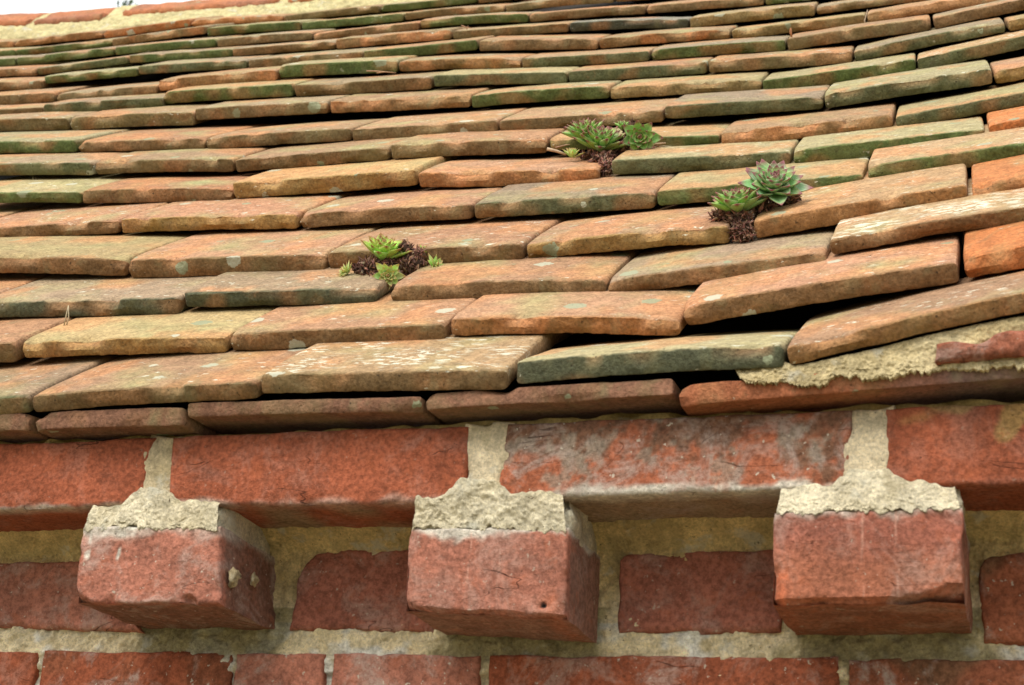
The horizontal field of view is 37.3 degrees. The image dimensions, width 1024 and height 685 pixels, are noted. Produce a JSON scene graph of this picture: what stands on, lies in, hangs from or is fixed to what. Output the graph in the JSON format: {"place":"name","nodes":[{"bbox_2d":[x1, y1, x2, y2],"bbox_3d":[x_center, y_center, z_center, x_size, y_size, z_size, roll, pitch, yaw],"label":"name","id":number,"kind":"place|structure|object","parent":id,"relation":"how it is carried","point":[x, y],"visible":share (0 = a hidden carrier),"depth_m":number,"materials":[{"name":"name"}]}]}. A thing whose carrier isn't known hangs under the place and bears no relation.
{"place":"outdoors","nodes":[
{"label":"outdoors","id":0,"kind":"place"},
{"bbox_2d":[0,0,189,13],"label":"sky","id":1,"kind":"structure","parent":0,"point":[6,6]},
{"label":"ground","id":2,"kind":"structure","parent":0,"visible":0},
{"bbox_2d":[0,399,1023,684],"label":"brick wall","id":3,"kind":"structure","parent":2,"relation":"on","point":[858,545],"depth_m":0.92,"materials":[{"name":"brick"}]},
{"bbox_2d":[0,413,52,443],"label":"undercloak tile","id":4,"kind":"object","parent":3,"relation":"on","point":[18,428],"visible":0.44,"depth_m":1.01,"materials":[{"name":"ceramic"}]},
{"bbox_2d":[0,355,124,413],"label":"clay tile","id":5,"kind":"object","parent":4,"relation":"on","point":[24,381],"visible":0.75,"depth_m":1.07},
{"bbox_2d":[0,317,77,361],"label":"clay tile","id":6,"kind":"object","parent":5,"relation":"on","point":[16,334],"visible":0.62,"depth_m":1.14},
{"bbox_2d":[35,407,215,440],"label":"undercloak tile","id":7,"kind":"object","parent":3,"relation":"on","point":[115,424],"visible":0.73,"depth_m":0.99,"materials":[{"name":"ceramic"}]},
{"bbox_2d":[32,347,306,411],"bbox_3d":[-0.211,0.016,1.072,0.166,0.028,0.196,-4,15,18],"label":"clay tile","id":8,"kind":"object","parent":7,"relation":"on","point":[231,374],"visible":0.83,"depth_m":1.00,"materials":[{"name":"tile"}]},
{"bbox_2d":[23,305,280,357],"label":"clay tile","id":9,"kind":"object","parent":8,"relation":"on","point":[211,330],"visible":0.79,"depth_m":1.10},
{"bbox_2d":[0,273,215,317],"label":"clay tile","id":10,"kind":"object","parent":9,"relation":"on","point":[80,295],"visible":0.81,"depth_m":1.19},
{"bbox_2d":[0,230,208,274],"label":"clay tile","id":11,"kind":"object","parent":10,"relation":"on","point":[107,254],"visible":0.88,"depth_m":1.28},
{"bbox_2d":[0,202,171,236],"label":"clay tile","id":12,"kind":"object","parent":11,"relation":"on","point":[68,219],"visible":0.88,"depth_m":1.40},
{"bbox_2d":[0,172,174,202],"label":"clay tile","id":13,"kind":"object","parent":12,"relation":"on","point":[48,188],"visible":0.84,"depth_m":1.53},
{"bbox_2d":[0,151,134,175],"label":"clay tile","id":14,"kind":"object","parent":13,"relation":"on","point":[76,163],"visible":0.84,"depth_m":1.59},
{"bbox_2d":[0,127,158,153],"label":"clay tile","id":15,"kind":"object","parent":14,"relation":"on","point":[56,141],"visible":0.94,"depth_m":1.68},
{"bbox_2d":[0,111,97,130],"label":"clay tile","id":16,"kind":"object","parent":15,"relation":"on","point":[49,121],"visible":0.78,"depth_m":1.80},
{"bbox_2d":[0,101,57,113],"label":"clay tile","id":17,"kind":"object","parent":16,"relation":"on","point":[22,108],"visible":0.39,"depth_m":1.89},
{"bbox_2d":[0,82,126,104],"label":"clay tile","id":18,"kind":"object","parent":17,"relation":"on","point":[30,96],"visible":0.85,"depth_m":1.96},
{"bbox_2d":[0,76,112,90],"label":"clay tile","id":19,"kind":"object","parent":18,"relation":"on","point":[23,83],"visible":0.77,"depth_m":2.05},
{"bbox_2d":[0,64,103,76],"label":"clay tile","id":20,"kind":"object","parent":19,"relation":"on","point":[19,71],"visible":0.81,"depth_m":2.14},
{"bbox_2d":[0,55,81,65],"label":"clay tile","id":21,"kind":"object","parent":20,"relation":"on","point":[7,60],"visible":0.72,"depth_m":2.24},
{"bbox_2d":[16,37,149,55],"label":"clay tile","id":22,"kind":"object","parent":21,"relation":"on","point":[103,43],"visible":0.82,"depth_m":2.32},
{"bbox_2d":[104,16,223,37],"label":"clay tile","id":23,"kind":"object","parent":22,"relation":"on","point":[157,27],"visible":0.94,"depth_m":2.41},
{"bbox_2d":[17,45,171,64],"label":"clay tile","id":24,"kind":"object","parent":20,"relation":"on","point":[98,53],"visible":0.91,"depth_m":2.22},
{"bbox_2d":[112,23,249,45],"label":"clay tile","id":25,"kind":"object","parent":24,"relation":"on","point":[186,33],"visible":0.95,"depth_m":2.29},
{"bbox_2d":[188,396,444,434],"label":"undercloak tile","id":26,"kind":"object","parent":3,"relation":"on","point":[245,418],"visible":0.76,"depth_m":0.95,"materials":[{"name":"ceramic"}]},
{"bbox_2d":[0,0,1023,417],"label":"roof deck","id":27,"kind":"structure","parent":3,"relation":"on","point":[792,318],"depth_m":1.12,"materials":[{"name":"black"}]},
{"bbox_2d":[0,0,517,68],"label":"ridge mortar","id":28,"kind":"object","parent":27,"relation":"on","point":[115,18],"visible":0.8,"depth_m":2.56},
{"bbox_2d":[123,0,279,15],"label":"ridge tile","id":29,"kind":"object","parent":28,"relation":"on","point":[179,6],"visible":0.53,"depth_m":2.63,"materials":[{"name":"ceramic"}]},
{"bbox_2d":[302,12,433,29],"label":"clay tile","id":30,"kind":"object","parent":27,"relation":"on","point":[364,21],"visible":0.9,"depth_m":2.21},
{"bbox_2d":[261,333,574,392],"bbox_3d":[-0.053,0.005,1.021,0.167,0.027,0.196,-2,15,19],"label":"clay tile","id":31,"kind":"object","parent":27,"relation":"on","point":[452,361],"visible":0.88,"depth_m":0.95,"materials":[{"name":"tile"}]},
{"bbox_2d":[231,291,476,349],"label":"clay tile","id":32,"kind":"object","parent":31,"relation":"on","point":[386,318],"visible":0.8,"depth_m":1.04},
{"bbox_2d":[185,267,404,307],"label":"clay tile","id":33,"kind":"object","parent":32,"relation":"on","point":[327,286],"visible":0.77,"depth_m":1.13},
{"bbox_2d":[129,222,398,277],"bbox_3d":[-0.203,-0.082,1.300,0.181,0.025,0.196,-1,15,18],"label":"clay tile","id":34,"kind":"object","parent":33,"relation":"on","point":[216,252],"visible":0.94,"depth_m":1.23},
{"bbox_2d":[122,189,376,232],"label":"clay tile","id":35,"kind":"object","parent":34,"relation":"on","point":[281,212],"visible":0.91,"depth_m":1.35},
{"bbox_2d":[83,171,265,203],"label":"clay tile","id":36,"kind":"object","parent":35,"relation":"on","point":[196,186],"visible":0.88,"depth_m":1.46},
{"bbox_2d":[96,143,292,173],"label":"clay tile","id":37,"kind":"object","parent":36,"relation":"on","point":[190,160],"visible":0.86,"depth_m":1.55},
{"bbox_2d":[79,123,277,151],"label":"clay tile","id":38,"kind":"object","parent":37,"relation":"on","point":[180,137],"visible":0.93,"depth_m":1.65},
{"bbox_2d":[70,99,249,129],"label":"clay tile","id":39,"kind":"object","parent":38,"relation":"on","point":[183,114],"visible":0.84,"depth_m":1.77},
{"bbox_2d":[44,92,193,111],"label":"clay tile","id":40,"kind":"object","parent":39,"relation":"on","point":[98,104],"visible":0.72,"depth_m":1.86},
{"bbox_2d":[57,81,169,100],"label":"clay tile","id":41,"kind":"object","parent":40,"relation":"on","point":[142,88],"visible":0.81,"depth_m":1.93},
{"bbox_2d":[45,66,158,83],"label":"clay tile","id":42,"kind":"object","parent":41,"relation":"on","point":[95,74],"visible":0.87,"depth_m":2.02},
{"bbox_2d":[233,155,477,198],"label":"clay tile","id":43,"kind":"object","parent":35,"relation":"on","point":[371,175],"visible":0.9,"depth_m":1.41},
{"bbox_2d":[236,137,409,171],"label":"clay tile","id":44,"kind":"object","parent":43,"relation":"on","point":[303,154],"visible":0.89,"depth_m":1.50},
{"bbox_2d":[207,118,387,148],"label":"clay tile","id":45,"kind":"object","parent":44,"relation":"on","point":[329,131],"visible":0.95,"depth_m":1.59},
{"bbox_2d":[195,94,353,119],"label":"clay tile","id":46,"kind":"object","parent":45,"relation":"on","point":[285,106],"visible":0.93,"depth_m":1.72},
{"bbox_2d":[164,74,348,103],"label":"clay tile","id":47,"kind":"object","parent":46,"relation":"on","point":[284,87],"visible":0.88,"depth_m":1.81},
{"bbox_2d":[159,66,287,90],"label":"clay tile","id":48,"kind":"object","parent":47,"relation":"on","point":[242,75],"visible":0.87,"depth_m":1.89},
{"bbox_2d":[138,54,279,73],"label":"clay tile","id":49,"kind":"object","parent":48,"relation":"on","point":[223,63],"visible":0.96,"depth_m":1.98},
{"bbox_2d":[130,45,253,62],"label":"clay tile","id":50,"kind":"object","parent":49,"relation":"on","point":[172,55],"visible":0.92,"depth_m":2.08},
{"bbox_2d":[115,35,244,54],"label":"clay tile","id":51,"kind":"object","parent":50,"relation":"on","point":[176,44],"visible":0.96,"depth_m":2.18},
{"bbox_2d":[337,232,443,290],"bbox_3d":[-0.093,-0.059,1.146,0.080,0.060,0.052,-3,-23,18],"label":"houseleek","id":52,"kind":"object","parent":33,"relation":"on","point":[386,263],"visible":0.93,"depth_m":1.15,"materials":[{"name":"green plant"}]},
{"bbox_2d":[690,2,820,27],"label":"clay tile","id":53,"kind":"object","parent":27,"relation":"on","point":[766,12],"visible":0.98,"depth_m":1.88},
{"bbox_2d":[647,0,765,13],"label":"clay tile","id":54,"kind":"object","parent":53,"relation":"on","point":[675,6],"visible":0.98,"depth_m":1.99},
{"bbox_2d":[657,158,869,204],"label":"clay tile","id":55,"kind":"object","parent":27,"relation":"on","point":[691,187],"visible":0.61,"depth_m":1.21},
{"bbox_2d":[612,139,801,174],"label":"clay tile","id":56,"kind":"object","parent":55,"relation":"on","point":[709,157],"visible":0.88,"depth_m":1.31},
{"bbox_2d":[550,119,737,149],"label":"clay tile","id":57,"kind":"object","parent":56,"relation":"on","point":[686,132],"visible":0.59,"depth_m":1.42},
{"bbox_2d":[500,95,682,130],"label":"clay tile","id":58,"kind":"object","parent":57,"relation":"on","point":[610,112],"visible":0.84,"depth_m":1.51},
{"bbox_2d":[472,79,628,106],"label":"clay tile","id":59,"kind":"object","parent":58,"relation":"on","point":[586,90],"visible":0.94,"depth_m":1.63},
{"bbox_2d":[434,65,586,86],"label":"clay tile","id":60,"kind":"object","parent":59,"relation":"on","point":[506,76],"visible":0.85,"depth_m":1.72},
{"bbox_2d":[399,53,538,71],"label":"clay tile","id":61,"kind":"object","parent":60,"relation":"on","point":[483,61],"visible":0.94,"depth_m":1.80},
{"bbox_2d":[721,100,898,142],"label":"clay tile","id":62,"kind":"object","parent":56,"relation":"on","point":[788,125],"visible":0.9,"depth_m":1.36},
{"bbox_2d":[665,85,830,118],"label":"clay tile","id":63,"kind":"object","parent":62,"relation":"on","point":[762,100],"visible":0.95,"depth_m":1.46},
{"bbox_2d":[610,68,777,98],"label":"clay tile","id":64,"kind":"object","parent":63,"relation":"on","point":[708,82],"visible":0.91,"depth_m":1.59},
{"bbox_2d":[569,55,718,82],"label":"clay tile","id":65,"kind":"object","parent":64,"relation":"on","point":[653,68],"visible":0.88,"depth_m":1.68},
{"bbox_2d":[522,45,662,67],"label":"clay tile","id":66,"kind":"object","parent":65,"relation":"on","point":[591,57],"visible":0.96,"depth_m":1.76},
{"bbox_2d":[480,34,614,50],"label":"clay tile","id":67,"kind":"object","parent":66,"relation":"on","point":[554,42],"visible":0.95,"depth_m":1.86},
{"bbox_2d":[453,20,582,38],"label":"clay tile","id":68,"kind":"object","parent":67,"relation":"on","point":[528,29],"visible":0.94,"depth_m":1.96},
{"bbox_2d":[421,11,553,27],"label":"clay tile","id":69,"kind":"object","parent":68,"relation":"on","point":[487,19],"visible":0.98,"depth_m":2.06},
{"bbox_2d":[405,3,533,19],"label":"clay tile","id":70,"kind":"object","parent":69,"relation":"on","point":[472,9],"visible":0.92,"depth_m":2.17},
{"bbox_2d":[762,50,916,88],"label":"clay tile","id":71,"kind":"object","parent":63,"relation":"on","point":[819,75],"visible":0.86,"depth_m":1.54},
{"bbox_2d":[709,45,857,72],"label":"clay tile","id":72,"kind":"object","parent":71,"relation":"on","point":[816,56],"visible":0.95,"depth_m":1.64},
{"bbox_2d":[651,33,794,59],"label":"clay tile","id":73,"kind":"object","parent":72,"relation":"on","point":[688,49],"visible":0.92,"depth_m":1.72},
{"bbox_2d":[600,25,742,47],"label":"clay tile","id":74,"kind":"object","parent":73,"relation":"on","point":[675,35],"visible":0.98,"depth_m":1.82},
{"bbox_2d":[570,17,705,31],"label":"clay tile","id":75,"kind":"object","parent":74,"relation":"on","point":[631,24],"visible":0.98,"depth_m":1.92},
{"bbox_2d":[530,4,665,21],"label":"clay tile","id":76,"kind":"object","parent":75,"relation":"on","point":[614,12],"visible":0.94,"depth_m":2.03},
{"bbox_2d":[732,12,866,38],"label":"clay tile","id":77,"kind":"object","parent":73,"relation":"on","point":[777,28],"visible":0.91,"depth_m":1.78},
{"bbox_2d":[787,14,930,49],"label":"clay tile","id":78,"kind":"object","parent":72,"relation":"on","point":[852,32],"visible":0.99,"depth_m":1.68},
{"bbox_2d":[867,0,997,21],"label":"clay tile","id":79,"kind":"object","parent":78,"relation":"on","point":[909,9],"visible":0.87,"depth_m":1.74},
{"bbox_2d":[854,17,1004,60],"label":"clay tile","id":80,"kind":"object","parent":71,"relation":"on","point":[989,26],"visible":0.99,"depth_m":1.60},
{"bbox_2d":[932,0,1023,28],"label":"clay tile","id":81,"kind":"object","parent":80,"relation":"on","point":[968,14],"visible":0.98,"depth_m":1.65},
{"bbox_2d":[825,59,991,107],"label":"clay tile","id":82,"kind":"object","parent":62,"relation":"on","point":[970,73],"visible":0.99,"depth_m":1.41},
{"bbox_2d":[917,29,1023,68],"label":"clay tile","id":83,"kind":"object","parent":82,"relation":"on","point":[977,48],"visible":0.94,"depth_m":1.51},
{"bbox_2d":[793,114,984,162],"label":"clay tile","id":84,"kind":"object","parent":55,"relation":"on","point":[853,144],"visible":0.68,"depth_m":1.27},
{"bbox_2d":[896,80,1023,125],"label":"clay tile","id":85,"kind":"object","parent":84,"relation":"on","point":[977,101],"visible":1,"depth_m":1.32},
{"bbox_2d":[754,163,967,237],"bbox_3d":[0.271,-0.114,1.157,0.160,0.022,0.196,-9,13,15],"label":"clay tile","id":86,"kind":"object","parent":27,"relation":"on","point":[823,206],"visible":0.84,"depth_m":1.08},
{"bbox_2d":[868,124,1023,177],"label":"clay tile","id":87,"kind":"object","parent":86,"relation":"on","point":[968,151],"visible":0.74,"depth_m":1.16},
{"bbox_2d":[787,269,1023,364],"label":"clay tile","id":88,"kind":"object","parent":27,"relation":"on","point":[901,315],"visible":0.96,"depth_m":0.85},
{"bbox_2d":[963,221,1023,277],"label":"clay tile","id":89,"kind":"object","parent":88,"relation":"on","point":[994,249],"visible":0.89,"depth_m":0.91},
{"bbox_2d":[426,379,684,423],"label":"undercloak tile","id":90,"kind":"object","parent":3,"relation":"on","point":[644,398],"visible":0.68,"depth_m":0.90,"materials":[{"name":"ceramic"}]},
{"bbox_2d":[518,328,800,383],"bbox_3d":[0.107,0.007,0.972,0.161,0.026,0.196,-4,6,18],"label":"clay tile","id":91,"kind":"object","parent":90,"relation":"on","point":[753,349],"visible":0.98,"depth_m":0.89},
{"bbox_2d":[452,284,700,335],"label":"clay tile","id":92,"kind":"object","parent":91,"relation":"on","point":[659,312],"visible":0.81,"depth_m":0.99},
{"bbox_2d":[390,247,649,300],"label":"clay tile","id":93,"kind":"object","parent":92,"relation":"on","point":[587,272],"visible":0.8,"depth_m":1.08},
{"bbox_2d":[328,212,582,268],"bbox_3d":[-0.041,-0.086,1.249,0.163,0.026,0.196,-2,15,18],"label":"clay tile","id":94,"kind":"object","parent":93,"relation":"on","point":[473,239],"visible":0.77,"depth_m":1.19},
{"bbox_2d":[300,186,505,227],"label":"clay tile","id":95,"kind":"object","parent":94,"relation":"on","point":[418,204],"visible":0.92,"depth_m":1.29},
{"bbox_2d":[526,201,731,257],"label":"clay tile","id":96,"kind":"object","parent":93,"relation":"on","point":[671,225],"visible":0.91,"depth_m":1.13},
{"bbox_2d":[475,172,679,217],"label":"clay tile","id":97,"kind":"object","parent":96,"relation":"on","point":[614,192],"visible":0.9,"depth_m":1.25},
{"bbox_2d":[418,154,601,187],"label":"clay tile","id":98,"kind":"object","parent":97,"relation":"on","point":[492,171],"visible":0.84,"depth_m":1.36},
{"bbox_2d":[391,128,565,158],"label":"clay tile","id":99,"kind":"object","parent":98,"relation":"on","point":[487,142],"visible":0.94,"depth_m":1.45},
{"bbox_2d":[352,105,541,140],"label":"clay tile","id":100,"kind":"object","parent":99,"relation":"on","point":[474,120],"visible":0.87,"depth_m":1.55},
{"bbox_2d":[330,84,514,112],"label":"clay tile","id":101,"kind":"object","parent":100,"relation":"on","point":[445,97],"visible":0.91,"depth_m":1.68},
{"bbox_2d":[295,69,454,96],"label":"clay tile","id":102,"kind":"object","parent":101,"relation":"on","point":[379,83],"visible":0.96,"depth_m":1.77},
{"bbox_2d":[279,55,436,77],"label":"clay tile","id":103,"kind":"object","parent":102,"relation":"on","point":[340,66],"visible":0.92,"depth_m":1.84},
{"bbox_2d":[249,46,385,67],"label":"clay tile","id":104,"kind":"object","parent":103,"relation":"on","point":[275,60],"visible":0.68,"depth_m":1.94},
{"bbox_2d":[233,38,364,55],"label":"clay tile","id":105,"kind":"object","parent":104,"relation":"on","point":[291,47],"visible":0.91,"depth_m":2.04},
{"bbox_2d":[217,28,341,46],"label":"clay tile","id":106,"kind":"object","parent":105,"relation":"on","point":[300,35],"visible":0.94,"depth_m":2.14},
{"bbox_2d":[207,19,341,35],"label":"clay tile","id":107,"kind":"object","parent":106,"relation":"on","point":[270,27],"visible":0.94,"depth_m":2.25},
{"bbox_2d":[314,21,453,40],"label":"clay tile","id":108,"kind":"object","parent":105,"relation":"on","point":[388,28],"visible":0.83,"depth_m":2.10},
{"bbox_2d":[364,35,494,57],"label":"clay tile","id":109,"kind":"object","parent":103,"relation":"on","point":[441,47],"visible":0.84,"depth_m":1.90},
{"bbox_2d":[336,27,475,48],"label":"clay tile","id":110,"kind":"object","parent":109,"relation":"on","point":[405,37],"visible":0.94,"depth_m":2.00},
{"bbox_2d":[546,117,667,176],"bbox_3d":[0.099,-0.175,1.363,0.139,0.088,0.067,0,-22,11],"label":"houseleek","id":111,"kind":"object","parent":97,"relation":"on","point":[607,145],"visible":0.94,"depth_m":1.37,"materials":[{"name":"green plant"}]},
{"bbox_2d":[608,225,836,290],"bbox_3d":[0.164,-0.066,1.111,0.156,0.025,0.196,-7,14,16],"label":"clay tile","id":112,"kind":"object","parent":92,"relation":"on","point":[657,268],"visible":0.8,"depth_m":1.04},
{"bbox_2d":[706,159,813,242],"bbox_3d":[0.180,-0.102,1.106,0.077,0.080,0.039,7,-22,-7],"label":"houseleek","id":113,"kind":"object","parent":112,"relation":"on","point":[738,210],"visible":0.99,"depth_m":1.10,"materials":[{"name":"green plant"}]},
{"bbox_2d":[683,231,963,323],"bbox_3d":[0.216,-0.049,1.023,0.181,0.029,0.196,-9,13,15],"label":"clay tile","id":114,"kind":"object","parent":91,"relation":"on","point":[929,261],"visible":0.89,"depth_m":0.94,"materials":[{"name":"tile"}]},
{"bbox_2d":[830,177,1023,253],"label":"clay tile","id":115,"kind":"object","parent":114,"relation":"on","point":[969,211],"visible":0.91,"depth_m":1.00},
{"bbox_2d":[971,154,1023,195],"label":"clay tile","id":116,"kind":"object","parent":115,"relation":"on","point":[1003,174],"visible":0.82,"depth_m":1.06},
{"bbox_2d":[679,366,1023,416],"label":"undercloak tile","id":117,"kind":"object","parent":3,"relation":"on","point":[742,396],"visible":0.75,"depth_m":0.85,"materials":[{"name":"ceramic"}]},
{"bbox_2d":[735,316,1023,388],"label":"mortar fillet","id":118,"kind":"object","parent":117,"relation":"on","point":[902,359],"visible":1,"depth_m":0.84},
{"bbox_2d":[937,328,1023,366],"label":"brick piece","id":119,"kind":"object","parent":117,"relation":"on","point":[1007,346],"visible":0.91,"depth_m":0.82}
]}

